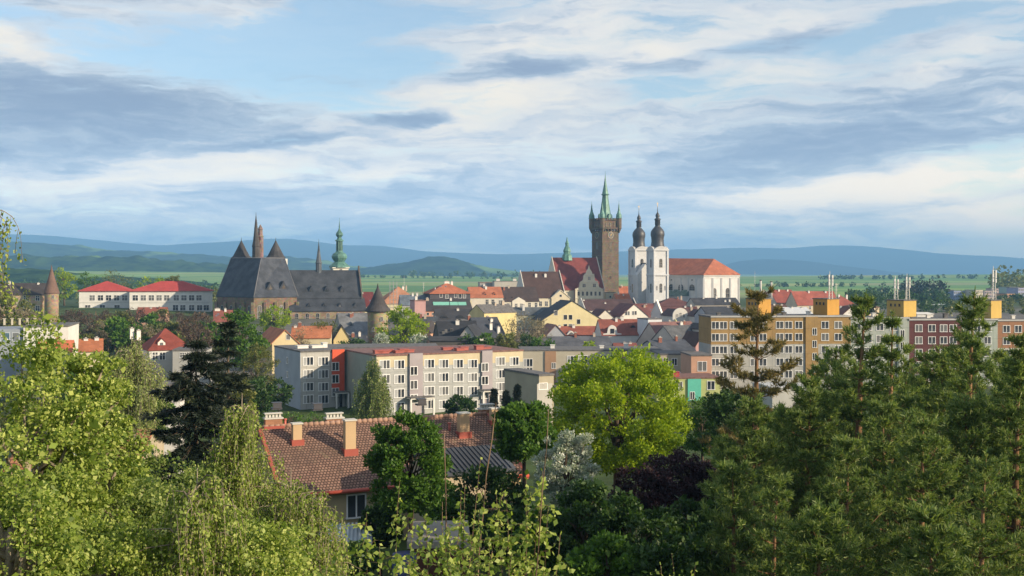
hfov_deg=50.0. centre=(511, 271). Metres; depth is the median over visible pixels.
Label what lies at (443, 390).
window
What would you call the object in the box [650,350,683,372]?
flat building
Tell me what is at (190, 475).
birch
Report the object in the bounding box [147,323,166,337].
tree
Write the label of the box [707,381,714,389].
window
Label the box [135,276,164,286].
tree
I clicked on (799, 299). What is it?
house
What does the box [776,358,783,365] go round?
window
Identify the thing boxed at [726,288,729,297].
window
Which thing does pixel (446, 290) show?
house
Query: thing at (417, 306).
house
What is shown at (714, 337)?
window
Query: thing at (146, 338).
tree
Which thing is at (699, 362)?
window
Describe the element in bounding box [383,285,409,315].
house
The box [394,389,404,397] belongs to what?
window
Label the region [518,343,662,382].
flat building
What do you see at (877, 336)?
window
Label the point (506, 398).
conifer
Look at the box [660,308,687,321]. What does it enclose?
house
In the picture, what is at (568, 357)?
window
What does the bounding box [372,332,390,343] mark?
tree
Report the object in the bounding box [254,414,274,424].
tree
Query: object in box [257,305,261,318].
window
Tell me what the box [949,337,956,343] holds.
window
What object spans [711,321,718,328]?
window
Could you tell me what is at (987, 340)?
window
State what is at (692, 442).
tree
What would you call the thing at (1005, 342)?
window
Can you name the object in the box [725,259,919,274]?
mountains
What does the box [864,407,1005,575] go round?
pine
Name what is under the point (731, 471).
pine
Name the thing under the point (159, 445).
house
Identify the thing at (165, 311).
tree
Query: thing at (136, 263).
hills
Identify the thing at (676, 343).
house
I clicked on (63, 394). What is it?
tree
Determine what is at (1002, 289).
tower block
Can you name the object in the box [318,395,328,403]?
window
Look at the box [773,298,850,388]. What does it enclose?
apartment block
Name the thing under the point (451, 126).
sky
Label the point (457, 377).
window
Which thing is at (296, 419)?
tree
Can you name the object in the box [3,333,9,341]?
window
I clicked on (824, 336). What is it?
window
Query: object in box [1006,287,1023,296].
tower block
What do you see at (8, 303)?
tree
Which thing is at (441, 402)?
window
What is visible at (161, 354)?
window
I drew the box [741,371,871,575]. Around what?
pine
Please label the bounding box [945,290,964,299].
tower block
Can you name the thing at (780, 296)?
house
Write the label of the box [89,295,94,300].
window
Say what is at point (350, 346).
flat building
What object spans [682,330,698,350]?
house
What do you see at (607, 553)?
bush
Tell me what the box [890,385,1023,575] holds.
pine
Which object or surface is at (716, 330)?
apartment block
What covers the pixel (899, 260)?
mountains
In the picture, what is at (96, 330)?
tree
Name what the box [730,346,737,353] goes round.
window
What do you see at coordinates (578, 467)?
pear tree
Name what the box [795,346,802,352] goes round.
window
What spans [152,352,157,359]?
window
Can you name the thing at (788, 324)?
window
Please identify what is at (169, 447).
kiosk
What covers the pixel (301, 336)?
tree
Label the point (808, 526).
pine
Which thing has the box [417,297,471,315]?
house
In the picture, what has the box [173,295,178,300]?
window
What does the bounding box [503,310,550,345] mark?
tree
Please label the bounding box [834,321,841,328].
window
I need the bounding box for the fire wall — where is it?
[651,300,662,317]
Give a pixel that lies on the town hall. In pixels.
(582, 278)
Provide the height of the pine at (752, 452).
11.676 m
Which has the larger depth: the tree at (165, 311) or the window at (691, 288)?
the window at (691, 288)
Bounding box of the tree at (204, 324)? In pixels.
[187,321,205,332]
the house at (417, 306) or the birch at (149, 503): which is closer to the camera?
the birch at (149, 503)
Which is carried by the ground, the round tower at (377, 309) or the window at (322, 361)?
the round tower at (377, 309)
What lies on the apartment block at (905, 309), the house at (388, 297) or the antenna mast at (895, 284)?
the antenna mast at (895, 284)
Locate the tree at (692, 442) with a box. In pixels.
[678,393,723,459]
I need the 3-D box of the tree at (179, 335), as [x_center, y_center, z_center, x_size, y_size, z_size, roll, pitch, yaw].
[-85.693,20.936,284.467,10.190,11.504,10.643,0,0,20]
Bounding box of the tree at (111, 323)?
[99,315,129,354]
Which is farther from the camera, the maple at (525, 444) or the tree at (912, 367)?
the tree at (912, 367)
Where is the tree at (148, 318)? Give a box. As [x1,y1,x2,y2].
[136,313,165,327]
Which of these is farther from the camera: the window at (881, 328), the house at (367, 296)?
the house at (367, 296)
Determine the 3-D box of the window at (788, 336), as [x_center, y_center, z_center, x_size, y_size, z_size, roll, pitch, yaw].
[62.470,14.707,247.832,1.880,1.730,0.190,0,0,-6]
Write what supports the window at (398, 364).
in the apartment block at (437, 377)
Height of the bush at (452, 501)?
6.226 m
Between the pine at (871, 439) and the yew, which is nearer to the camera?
the pine at (871, 439)
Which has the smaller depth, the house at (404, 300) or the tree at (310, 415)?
the tree at (310, 415)
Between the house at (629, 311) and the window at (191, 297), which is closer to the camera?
the house at (629, 311)
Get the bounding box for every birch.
[0,210,26,318]
[0,309,117,574]
[0,451,97,575]
[32,348,153,571]
[34,510,179,575]
[60,455,172,575]
[112,446,247,565]
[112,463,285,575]
[191,507,317,575]
[200,399,286,530]
[247,475,361,575]
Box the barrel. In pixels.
[392,550,416,575]
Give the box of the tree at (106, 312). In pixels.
[94,310,118,326]
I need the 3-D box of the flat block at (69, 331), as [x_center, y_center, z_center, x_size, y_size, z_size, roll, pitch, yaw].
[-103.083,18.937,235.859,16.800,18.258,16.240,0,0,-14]
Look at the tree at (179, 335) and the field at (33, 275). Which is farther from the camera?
the field at (33, 275)
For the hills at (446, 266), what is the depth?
4400.63 m
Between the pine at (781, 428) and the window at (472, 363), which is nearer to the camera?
the pine at (781, 428)
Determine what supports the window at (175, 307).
in the school at (178, 296)
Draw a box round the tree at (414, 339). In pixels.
[409,333,428,342]
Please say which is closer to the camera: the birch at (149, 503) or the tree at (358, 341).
the birch at (149, 503)
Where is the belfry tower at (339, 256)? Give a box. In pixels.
[329,221,349,269]
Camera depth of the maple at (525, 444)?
61.04 m
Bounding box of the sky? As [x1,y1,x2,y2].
[0,0,1023,257]
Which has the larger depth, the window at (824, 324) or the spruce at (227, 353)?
the window at (824, 324)
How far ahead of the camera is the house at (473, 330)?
296.41 m
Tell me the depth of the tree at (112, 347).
302.96 m
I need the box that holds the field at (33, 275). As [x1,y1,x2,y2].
[0,268,219,287]
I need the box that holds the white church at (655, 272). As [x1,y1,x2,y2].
[628,202,740,303]
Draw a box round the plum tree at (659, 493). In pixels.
[604,462,686,537]
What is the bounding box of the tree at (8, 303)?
[0,292,21,325]
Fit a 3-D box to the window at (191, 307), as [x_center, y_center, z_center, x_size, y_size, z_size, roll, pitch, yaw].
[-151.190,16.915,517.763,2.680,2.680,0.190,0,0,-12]
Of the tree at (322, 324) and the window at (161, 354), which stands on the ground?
the tree at (322, 324)
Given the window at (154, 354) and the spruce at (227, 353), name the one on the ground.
the spruce at (227, 353)
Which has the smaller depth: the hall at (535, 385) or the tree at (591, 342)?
the hall at (535, 385)
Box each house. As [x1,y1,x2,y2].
[0,281,45,321]
[3,428,163,518]
[37,335,75,401]
[78,336,103,372]
[129,327,183,380]
[136,306,169,324]
[172,346,211,391]
[213,308,232,322]
[255,398,528,538]
[258,326,299,373]
[291,321,332,344]
[332,324,350,343]
[349,331,366,343]
[362,292,373,312]
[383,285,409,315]
[398,288,435,317]
[410,295,425,318]
[412,313,438,327]
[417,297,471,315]
[419,320,434,342]
[423,281,471,304]
[433,308,470,320]
[433,319,476,335]
[459,314,500,323]
[459,324,482,340]
[467,284,503,307]
[469,300,515,335]
[469,317,505,344]
[501,285,539,306]
[513,304,547,328]
[516,270,569,306]
[532,300,600,329]
[534,332,612,345]
[538,323,565,335]
[558,324,595,335]
[578,297,635,312]
[592,308,614,318]
[594,316,638,342]
[604,292,615,298]
[609,303,648,318]
[612,291,630,298]
[612,341,636,345]
[619,284,627,292]
[635,303,653,317]
[636,320,691,345]
[637,317,661,336]
[640,335,695,350]
[651,325,692,339]
[653,296,686,306]
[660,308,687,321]
[661,304,697,311]
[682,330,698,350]
[686,295,740,308]
[687,309,697,322]
[690,323,698,331]
[694,306,740,322]
[767,289,791,303]
[771,303,786,306]
[779,306,812,313]
[785,290,835,312]
[836,294,853,305]
[839,306,851,315]
[845,304,879,315]
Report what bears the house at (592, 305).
on the ground
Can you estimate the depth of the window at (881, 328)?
250.12 m
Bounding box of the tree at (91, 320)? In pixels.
[74,312,105,330]
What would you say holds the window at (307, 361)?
in the apartment block at (312, 373)
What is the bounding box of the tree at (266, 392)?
[240,375,281,420]
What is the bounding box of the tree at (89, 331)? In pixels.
[80,327,96,335]
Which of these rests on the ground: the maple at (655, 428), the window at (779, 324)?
the maple at (655, 428)
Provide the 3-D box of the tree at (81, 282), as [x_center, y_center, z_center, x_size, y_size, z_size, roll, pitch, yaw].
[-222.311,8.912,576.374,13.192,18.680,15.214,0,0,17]
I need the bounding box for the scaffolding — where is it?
[390,281,396,309]
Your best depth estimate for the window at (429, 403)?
206.95 m
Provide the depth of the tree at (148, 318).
338.91 m
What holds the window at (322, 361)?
in the apartment block at (312, 373)
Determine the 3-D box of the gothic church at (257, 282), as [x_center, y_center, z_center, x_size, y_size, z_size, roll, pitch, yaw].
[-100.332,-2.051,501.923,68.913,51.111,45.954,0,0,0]
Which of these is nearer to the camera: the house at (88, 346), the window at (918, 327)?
the house at (88, 346)
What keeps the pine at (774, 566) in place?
on the ground
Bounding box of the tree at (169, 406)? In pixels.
[129,393,176,444]
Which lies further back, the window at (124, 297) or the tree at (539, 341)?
the window at (124, 297)
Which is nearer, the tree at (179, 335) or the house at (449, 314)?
the tree at (179, 335)
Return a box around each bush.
[324,539,383,575]
[422,490,477,542]
[438,463,532,574]
[472,502,526,574]
[512,503,575,574]
[537,477,629,554]
[555,529,640,575]
[586,486,681,575]
[623,527,724,575]
[643,494,725,575]
[679,520,752,575]
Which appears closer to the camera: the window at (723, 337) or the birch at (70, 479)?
the birch at (70, 479)
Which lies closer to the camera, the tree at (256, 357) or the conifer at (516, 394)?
the conifer at (516, 394)
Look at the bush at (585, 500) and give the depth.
43.51 m
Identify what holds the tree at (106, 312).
on the ground
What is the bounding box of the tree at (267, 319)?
[256,304,291,331]
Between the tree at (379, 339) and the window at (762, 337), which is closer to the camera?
the window at (762, 337)
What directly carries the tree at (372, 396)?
on the ground
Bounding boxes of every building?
[327,343,437,348]
[478,282,491,286]
[492,278,517,286]
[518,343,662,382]
[647,371,719,400]
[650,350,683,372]
[680,351,711,373]
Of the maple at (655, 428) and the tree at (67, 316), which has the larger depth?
the tree at (67, 316)
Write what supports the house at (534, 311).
on the ground
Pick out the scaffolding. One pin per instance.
(393, 303)
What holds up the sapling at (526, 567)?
on the ground
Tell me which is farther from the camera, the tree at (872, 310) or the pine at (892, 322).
the tree at (872, 310)
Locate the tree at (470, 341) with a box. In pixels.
[457,333,476,344]
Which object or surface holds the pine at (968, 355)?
on the ground
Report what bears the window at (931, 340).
in the apartment block at (926, 332)
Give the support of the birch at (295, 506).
on the ground
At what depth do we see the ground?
1359.72 m
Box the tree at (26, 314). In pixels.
[12,308,40,325]
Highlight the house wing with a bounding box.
[413,444,515,554]
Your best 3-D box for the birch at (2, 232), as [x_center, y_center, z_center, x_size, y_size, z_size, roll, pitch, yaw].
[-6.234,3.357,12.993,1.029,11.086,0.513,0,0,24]
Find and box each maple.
[489,400,557,574]
[543,343,695,490]
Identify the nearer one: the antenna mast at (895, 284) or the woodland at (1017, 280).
the antenna mast at (895, 284)
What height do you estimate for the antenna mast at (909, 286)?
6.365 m
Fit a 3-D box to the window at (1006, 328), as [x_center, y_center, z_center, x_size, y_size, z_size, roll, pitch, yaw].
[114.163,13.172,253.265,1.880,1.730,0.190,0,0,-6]
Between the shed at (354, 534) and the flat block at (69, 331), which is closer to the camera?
the shed at (354, 534)
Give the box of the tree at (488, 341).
[473,332,494,345]
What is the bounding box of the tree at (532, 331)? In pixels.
[526,318,552,341]
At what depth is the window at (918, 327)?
251.10 m
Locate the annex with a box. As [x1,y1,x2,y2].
[333,312,367,334]
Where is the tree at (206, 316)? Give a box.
[181,311,212,328]
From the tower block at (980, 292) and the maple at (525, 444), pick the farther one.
the tower block at (980, 292)
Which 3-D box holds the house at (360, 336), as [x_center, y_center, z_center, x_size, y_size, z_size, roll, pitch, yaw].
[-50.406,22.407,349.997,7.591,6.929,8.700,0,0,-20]
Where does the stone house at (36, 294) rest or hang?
on the ground
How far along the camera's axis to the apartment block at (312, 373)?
214.56 m
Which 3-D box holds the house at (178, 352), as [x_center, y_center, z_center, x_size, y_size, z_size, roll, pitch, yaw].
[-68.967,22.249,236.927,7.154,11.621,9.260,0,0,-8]
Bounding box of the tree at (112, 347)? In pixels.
[108,338,130,351]
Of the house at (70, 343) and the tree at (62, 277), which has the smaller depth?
the house at (70, 343)
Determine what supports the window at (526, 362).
in the flat building at (552, 358)
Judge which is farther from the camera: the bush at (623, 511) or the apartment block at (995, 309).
the apartment block at (995, 309)
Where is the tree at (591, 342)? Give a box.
[583,340,595,345]
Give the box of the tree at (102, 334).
[96,321,108,356]
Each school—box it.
[78,281,132,307]
[129,281,213,311]
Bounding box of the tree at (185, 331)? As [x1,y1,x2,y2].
[177,311,213,345]
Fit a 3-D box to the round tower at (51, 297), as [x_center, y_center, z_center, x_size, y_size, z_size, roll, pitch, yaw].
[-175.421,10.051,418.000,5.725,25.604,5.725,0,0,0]
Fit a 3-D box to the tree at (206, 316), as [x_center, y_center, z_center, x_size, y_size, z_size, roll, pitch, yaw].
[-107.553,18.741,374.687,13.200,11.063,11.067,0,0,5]
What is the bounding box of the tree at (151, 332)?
[127,324,156,347]
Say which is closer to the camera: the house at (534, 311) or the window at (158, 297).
the house at (534, 311)
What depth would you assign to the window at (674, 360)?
250.18 m
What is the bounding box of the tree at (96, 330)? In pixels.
[90,314,118,355]
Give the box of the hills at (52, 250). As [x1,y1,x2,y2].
[0,242,365,269]
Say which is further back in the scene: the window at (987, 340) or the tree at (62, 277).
the tree at (62, 277)
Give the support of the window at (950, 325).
in the apartment block at (926, 332)
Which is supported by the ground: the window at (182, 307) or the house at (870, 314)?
the house at (870, 314)
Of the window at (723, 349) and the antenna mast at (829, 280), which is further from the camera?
the antenna mast at (829, 280)
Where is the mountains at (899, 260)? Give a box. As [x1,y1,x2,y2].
[0,234,1023,274]
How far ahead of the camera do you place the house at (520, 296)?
524.89 m
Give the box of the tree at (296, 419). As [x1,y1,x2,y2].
[281,411,306,423]
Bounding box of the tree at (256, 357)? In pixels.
[237,341,280,430]
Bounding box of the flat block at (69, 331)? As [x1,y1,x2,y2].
[0,318,78,399]
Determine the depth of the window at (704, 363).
236.17 m
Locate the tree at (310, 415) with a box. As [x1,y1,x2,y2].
[301,411,325,421]
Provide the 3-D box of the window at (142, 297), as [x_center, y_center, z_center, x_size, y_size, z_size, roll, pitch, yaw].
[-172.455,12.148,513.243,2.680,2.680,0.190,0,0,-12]
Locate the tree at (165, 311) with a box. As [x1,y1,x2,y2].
[150,308,171,324]
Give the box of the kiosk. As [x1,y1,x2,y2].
[159,380,183,477]
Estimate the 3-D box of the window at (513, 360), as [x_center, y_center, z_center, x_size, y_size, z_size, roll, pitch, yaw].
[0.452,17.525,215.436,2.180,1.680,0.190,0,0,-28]
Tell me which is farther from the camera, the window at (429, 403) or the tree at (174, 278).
the tree at (174, 278)
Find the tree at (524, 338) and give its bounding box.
[508,332,541,348]
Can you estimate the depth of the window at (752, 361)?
246.96 m
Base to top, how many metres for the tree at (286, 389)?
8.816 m
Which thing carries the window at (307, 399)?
in the apartment block at (312, 373)
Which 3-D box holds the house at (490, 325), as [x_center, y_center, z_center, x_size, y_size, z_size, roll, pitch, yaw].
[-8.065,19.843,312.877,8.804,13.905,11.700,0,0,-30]
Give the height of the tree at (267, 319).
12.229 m
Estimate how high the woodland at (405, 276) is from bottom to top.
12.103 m
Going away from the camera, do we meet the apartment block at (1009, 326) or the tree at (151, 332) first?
the apartment block at (1009, 326)
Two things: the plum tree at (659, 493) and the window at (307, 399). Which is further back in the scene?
the window at (307, 399)
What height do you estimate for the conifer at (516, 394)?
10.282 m
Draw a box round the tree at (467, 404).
[442,393,476,413]
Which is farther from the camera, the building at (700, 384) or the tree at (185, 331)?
the tree at (185, 331)
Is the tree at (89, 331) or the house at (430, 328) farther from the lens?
the house at (430, 328)
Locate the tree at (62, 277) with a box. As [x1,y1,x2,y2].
[54,267,77,305]
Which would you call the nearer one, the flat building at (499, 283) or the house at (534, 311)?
the house at (534, 311)
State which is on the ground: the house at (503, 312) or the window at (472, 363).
the house at (503, 312)
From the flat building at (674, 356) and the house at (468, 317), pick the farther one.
the house at (468, 317)
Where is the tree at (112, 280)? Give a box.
[99,270,133,287]
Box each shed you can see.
[319,522,372,574]
[407,520,470,575]
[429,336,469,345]
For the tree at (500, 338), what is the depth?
283.30 m
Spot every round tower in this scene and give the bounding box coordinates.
[44,265,59,321]
[365,284,389,343]
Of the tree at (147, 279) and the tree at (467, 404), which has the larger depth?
the tree at (147, 279)
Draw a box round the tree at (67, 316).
[55,309,89,330]
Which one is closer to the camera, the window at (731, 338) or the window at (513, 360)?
the window at (513, 360)
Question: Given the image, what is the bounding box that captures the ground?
[0,271,1023,575]
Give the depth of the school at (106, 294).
522.76 m
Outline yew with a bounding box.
[362,406,458,550]
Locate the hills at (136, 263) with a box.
[0,254,227,271]
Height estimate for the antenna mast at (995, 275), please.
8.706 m
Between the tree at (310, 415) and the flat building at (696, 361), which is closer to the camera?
the tree at (310, 415)
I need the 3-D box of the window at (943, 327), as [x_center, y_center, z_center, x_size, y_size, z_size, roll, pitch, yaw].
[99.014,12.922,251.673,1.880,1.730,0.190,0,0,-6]
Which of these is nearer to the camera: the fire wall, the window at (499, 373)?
the window at (499, 373)
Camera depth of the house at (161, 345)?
240.26 m
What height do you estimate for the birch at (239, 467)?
9.388 m
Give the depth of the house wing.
68.26 m
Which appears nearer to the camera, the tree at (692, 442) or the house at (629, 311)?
the tree at (692, 442)
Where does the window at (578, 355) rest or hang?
in the flat building at (552, 358)
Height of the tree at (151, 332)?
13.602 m
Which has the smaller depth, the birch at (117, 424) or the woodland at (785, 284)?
the birch at (117, 424)
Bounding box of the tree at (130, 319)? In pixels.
[112,310,135,324]
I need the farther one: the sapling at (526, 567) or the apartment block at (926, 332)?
the apartment block at (926, 332)
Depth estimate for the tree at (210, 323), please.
329.77 m
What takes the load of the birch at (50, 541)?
on the ground
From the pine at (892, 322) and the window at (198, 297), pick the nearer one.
the pine at (892, 322)
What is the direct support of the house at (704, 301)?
on the ground
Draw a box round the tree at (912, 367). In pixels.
[898,361,962,415]
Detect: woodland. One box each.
[19,279,219,299]
[59,286,217,303]
[360,274,512,278]
[408,270,533,276]
[740,281,885,286]
[818,273,1015,278]
[844,287,949,302]
[847,293,956,312]
[864,285,943,292]
[899,276,949,299]
[944,297,1023,315]
[988,265,1023,287]
[995,293,1023,300]
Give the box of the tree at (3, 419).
[0,370,63,443]
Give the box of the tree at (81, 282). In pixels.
[72,271,100,294]
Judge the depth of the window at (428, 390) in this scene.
206.95 m
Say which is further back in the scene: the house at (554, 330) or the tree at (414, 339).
the house at (554, 330)
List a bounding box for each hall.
[504,368,554,441]
[548,239,604,303]
[752,382,806,407]
[916,312,932,316]
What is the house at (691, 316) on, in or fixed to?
on the ground
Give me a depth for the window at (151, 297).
513.96 m
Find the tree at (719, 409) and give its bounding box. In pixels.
[694,387,773,445]
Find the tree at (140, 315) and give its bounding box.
[123,307,146,323]
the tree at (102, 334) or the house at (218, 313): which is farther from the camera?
the house at (218, 313)
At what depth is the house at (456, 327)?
304.58 m
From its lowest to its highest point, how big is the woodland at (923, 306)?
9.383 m
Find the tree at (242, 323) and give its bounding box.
[217,307,270,372]
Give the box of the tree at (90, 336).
[82,333,107,352]
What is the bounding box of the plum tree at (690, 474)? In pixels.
[645,446,715,519]
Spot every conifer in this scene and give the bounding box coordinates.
[489,389,499,407]
[501,390,510,442]
[512,383,522,432]
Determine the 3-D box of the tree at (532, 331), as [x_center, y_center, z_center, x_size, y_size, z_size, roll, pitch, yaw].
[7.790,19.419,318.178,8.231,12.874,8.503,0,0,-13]
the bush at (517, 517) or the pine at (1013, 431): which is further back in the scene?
the bush at (517, 517)
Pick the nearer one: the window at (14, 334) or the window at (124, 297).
the window at (14, 334)
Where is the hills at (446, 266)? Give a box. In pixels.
[355,256,518,276]
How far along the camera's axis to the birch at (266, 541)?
13.32 m
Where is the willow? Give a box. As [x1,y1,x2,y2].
[103,336,171,455]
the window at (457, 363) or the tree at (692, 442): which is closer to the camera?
the tree at (692, 442)
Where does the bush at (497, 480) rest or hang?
on the ground
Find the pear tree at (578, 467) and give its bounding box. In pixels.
[531,429,601,573]
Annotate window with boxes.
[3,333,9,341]
[12,332,18,341]
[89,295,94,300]
[98,295,103,300]
[106,295,111,300]
[114,295,119,300]
[122,295,127,300]
[132,295,137,300]
[140,295,145,300]
[149,295,153,300]
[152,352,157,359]
[156,295,161,300]
[159,352,164,359]
[164,295,169,300]
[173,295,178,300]
[173,305,178,310]
[180,305,185,310]
[181,295,186,300]
[189,295,193,300]
[189,305,194,310]
[196,295,201,300]
[197,305,202,310]
[203,305,208,310]
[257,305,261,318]
[303,357,313,365]
[303,369,313,378]
[303,382,313,390]
[303,395,313,403]
[318,357,328,365]
[318,369,328,378]
[318,382,328,390]
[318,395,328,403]
[345,493,365,519]
[379,360,390,368]
[379,374,389,383]
[394,360,404,368]
[394,374,404,383]
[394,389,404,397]
[394,402,404,411]
[424,359,434,367]
[424,373,434,381]
[424,386,434,394]
[425,400,432,408]
[438,373,448,381]
[438,386,448,395]
[439,359,448,367]
[439,400,448,408]
[453,359,463,367]
[453,373,462,381]
[453,386,463,394]
[467,373,477,381]
[468,359,477,367]
[468,386,477,394]
[495,357,504,365]
[495,369,504,378]
[496,382,504,390]
[509,357,518,365]
[523,359,532,366]
[567,356,576,363]
[578,355,587,362]
[671,358,676,365]
[689,284,694,290]
[698,361,701,370]
[702,361,706,370]
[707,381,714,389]
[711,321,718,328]
[711,333,718,340]
[711,346,718,353]
[712,358,718,365]
[719,346,727,353]
[720,321,726,328]
[720,334,726,340]
[720,371,726,378]
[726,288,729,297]
[730,321,737,328]
[730,334,737,340]
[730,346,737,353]
[730,372,737,378]
[750,358,754,365]
[759,334,766,340]
[759,358,766,365]
[776,321,783,328]
[776,333,783,340]
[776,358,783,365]
[784,321,792,328]
[785,333,792,340]
[785,346,791,352]
[785,370,791,377]
[795,321,802,328]
[795,333,802,340]
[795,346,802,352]
[795,358,802,365]
[821,321,828,328]
[821,333,828,340]
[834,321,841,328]
[834,333,841,340]
[876,323,883,330]
[876,335,883,342]
[915,324,922,331]
[915,336,922,343]
[928,324,935,331]
[928,336,935,343]
[940,324,946,331]
[940,337,946,343]
[949,324,956,331]
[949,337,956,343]
[984,337,990,343]
[1003,325,1010,332]
[1003,337,1010,344]
[1014,325,1021,332]
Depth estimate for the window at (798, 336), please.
248.11 m
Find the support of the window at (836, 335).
in the apartment block at (808, 335)
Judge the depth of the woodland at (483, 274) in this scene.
2832.90 m
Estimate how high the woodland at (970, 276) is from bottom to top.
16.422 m
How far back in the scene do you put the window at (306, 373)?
212.74 m
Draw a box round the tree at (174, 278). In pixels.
[165,274,179,280]
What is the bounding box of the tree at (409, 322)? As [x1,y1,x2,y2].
[374,304,429,342]
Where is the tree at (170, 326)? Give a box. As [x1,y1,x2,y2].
[162,320,182,331]
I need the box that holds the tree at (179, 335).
[176,331,194,341]
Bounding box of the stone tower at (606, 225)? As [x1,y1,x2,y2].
[589,175,621,292]
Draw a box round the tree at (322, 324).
[311,319,338,333]
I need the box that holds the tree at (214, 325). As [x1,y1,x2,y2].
[200,321,225,361]
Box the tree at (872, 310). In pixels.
[856,301,877,315]
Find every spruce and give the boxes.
[133,338,258,511]
[198,319,262,487]
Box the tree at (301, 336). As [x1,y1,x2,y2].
[294,324,311,344]
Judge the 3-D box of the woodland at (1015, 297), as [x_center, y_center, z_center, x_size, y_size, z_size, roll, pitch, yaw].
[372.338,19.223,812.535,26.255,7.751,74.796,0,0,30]
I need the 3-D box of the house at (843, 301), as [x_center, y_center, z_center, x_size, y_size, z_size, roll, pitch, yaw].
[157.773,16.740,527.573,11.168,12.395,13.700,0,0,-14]
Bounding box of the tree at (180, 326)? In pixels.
[174,318,203,336]
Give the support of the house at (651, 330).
on the ground
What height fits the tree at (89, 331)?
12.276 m
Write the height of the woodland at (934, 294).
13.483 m
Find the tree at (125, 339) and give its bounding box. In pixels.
[111,323,142,347]
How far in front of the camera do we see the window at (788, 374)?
247.81 m
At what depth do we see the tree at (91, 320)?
359.96 m
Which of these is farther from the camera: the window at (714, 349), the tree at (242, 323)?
the window at (714, 349)
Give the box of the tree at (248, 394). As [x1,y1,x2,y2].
[204,378,257,437]
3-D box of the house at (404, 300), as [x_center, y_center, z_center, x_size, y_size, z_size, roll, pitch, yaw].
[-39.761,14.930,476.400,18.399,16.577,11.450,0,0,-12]
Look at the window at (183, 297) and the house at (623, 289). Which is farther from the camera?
the house at (623, 289)
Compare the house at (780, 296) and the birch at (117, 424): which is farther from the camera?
the house at (780, 296)
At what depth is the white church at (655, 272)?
633.06 m
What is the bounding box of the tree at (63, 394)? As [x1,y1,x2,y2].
[54,369,104,403]
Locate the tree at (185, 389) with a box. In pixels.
[153,370,200,409]
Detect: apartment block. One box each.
[274,342,348,409]
[345,344,523,414]
[698,298,775,389]
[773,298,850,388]
[850,299,916,387]
[909,313,961,383]
[948,299,1001,385]
[994,315,1023,373]
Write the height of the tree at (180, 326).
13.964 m
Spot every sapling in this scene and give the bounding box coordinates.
[303,480,446,575]
[414,403,507,575]
[423,524,550,575]
[479,409,575,575]
[650,553,697,575]
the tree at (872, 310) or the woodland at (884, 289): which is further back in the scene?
the woodland at (884, 289)
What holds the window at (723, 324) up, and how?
in the apartment block at (716, 330)
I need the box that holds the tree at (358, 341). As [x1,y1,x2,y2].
[338,337,368,343]
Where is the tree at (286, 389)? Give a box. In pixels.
[266,377,294,411]
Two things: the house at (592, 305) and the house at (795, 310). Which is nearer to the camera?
the house at (795, 310)
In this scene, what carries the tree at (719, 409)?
on the ground
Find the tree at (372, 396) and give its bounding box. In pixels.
[349,356,393,418]
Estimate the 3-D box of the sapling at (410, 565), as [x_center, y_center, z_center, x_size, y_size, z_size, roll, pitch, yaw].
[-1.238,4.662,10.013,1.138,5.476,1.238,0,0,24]
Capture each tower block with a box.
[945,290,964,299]
[965,290,982,299]
[983,290,997,298]
[995,293,1014,298]
[999,287,1006,292]
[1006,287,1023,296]
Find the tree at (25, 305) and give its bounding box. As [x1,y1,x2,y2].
[1,286,39,325]
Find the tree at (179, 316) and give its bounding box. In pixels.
[154,310,187,327]
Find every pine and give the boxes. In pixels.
[682,392,826,574]
[692,433,763,556]
[695,457,793,575]
[696,284,803,507]
[732,471,808,575]
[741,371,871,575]
[750,400,827,540]
[755,290,957,575]
[772,493,862,575]
[779,433,913,575]
[782,345,900,516]
[816,309,958,560]
[827,397,961,575]
[863,362,937,458]
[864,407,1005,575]
[868,289,1023,559]
[872,344,975,502]
[879,496,977,575]
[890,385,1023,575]
[932,447,1023,575]
[936,331,1023,575]
[952,352,1023,563]
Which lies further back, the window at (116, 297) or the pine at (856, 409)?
the window at (116, 297)
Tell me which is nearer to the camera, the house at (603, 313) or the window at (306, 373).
the window at (306, 373)
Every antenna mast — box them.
[828,275,832,298]
[894,279,898,297]
[905,277,910,298]
[992,270,996,298]
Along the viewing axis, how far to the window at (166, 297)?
515.47 m
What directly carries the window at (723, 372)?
in the apartment block at (716, 330)
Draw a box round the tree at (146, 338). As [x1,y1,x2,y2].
[122,323,150,345]
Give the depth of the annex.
407.66 m
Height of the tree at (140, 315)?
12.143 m
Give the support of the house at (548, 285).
on the ground
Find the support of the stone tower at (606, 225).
on the ground
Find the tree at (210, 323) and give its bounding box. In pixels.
[202,319,221,331]
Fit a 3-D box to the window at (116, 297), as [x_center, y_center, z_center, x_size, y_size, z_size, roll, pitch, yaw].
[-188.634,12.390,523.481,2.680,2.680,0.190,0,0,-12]
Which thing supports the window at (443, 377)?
in the apartment block at (437, 377)
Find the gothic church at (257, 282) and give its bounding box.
[214,217,365,318]
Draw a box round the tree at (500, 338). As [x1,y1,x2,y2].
[494,332,518,348]
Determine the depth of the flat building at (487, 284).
655.48 m
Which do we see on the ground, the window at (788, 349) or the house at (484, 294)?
the house at (484, 294)
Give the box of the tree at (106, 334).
[91,323,115,352]
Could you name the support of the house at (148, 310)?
on the ground
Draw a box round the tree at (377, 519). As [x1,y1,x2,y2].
[357,504,403,575]
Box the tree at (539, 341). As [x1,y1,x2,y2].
[529,335,555,345]
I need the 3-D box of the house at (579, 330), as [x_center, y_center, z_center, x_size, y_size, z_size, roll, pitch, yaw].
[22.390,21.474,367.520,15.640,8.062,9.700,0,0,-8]
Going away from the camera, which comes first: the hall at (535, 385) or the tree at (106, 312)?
the hall at (535, 385)

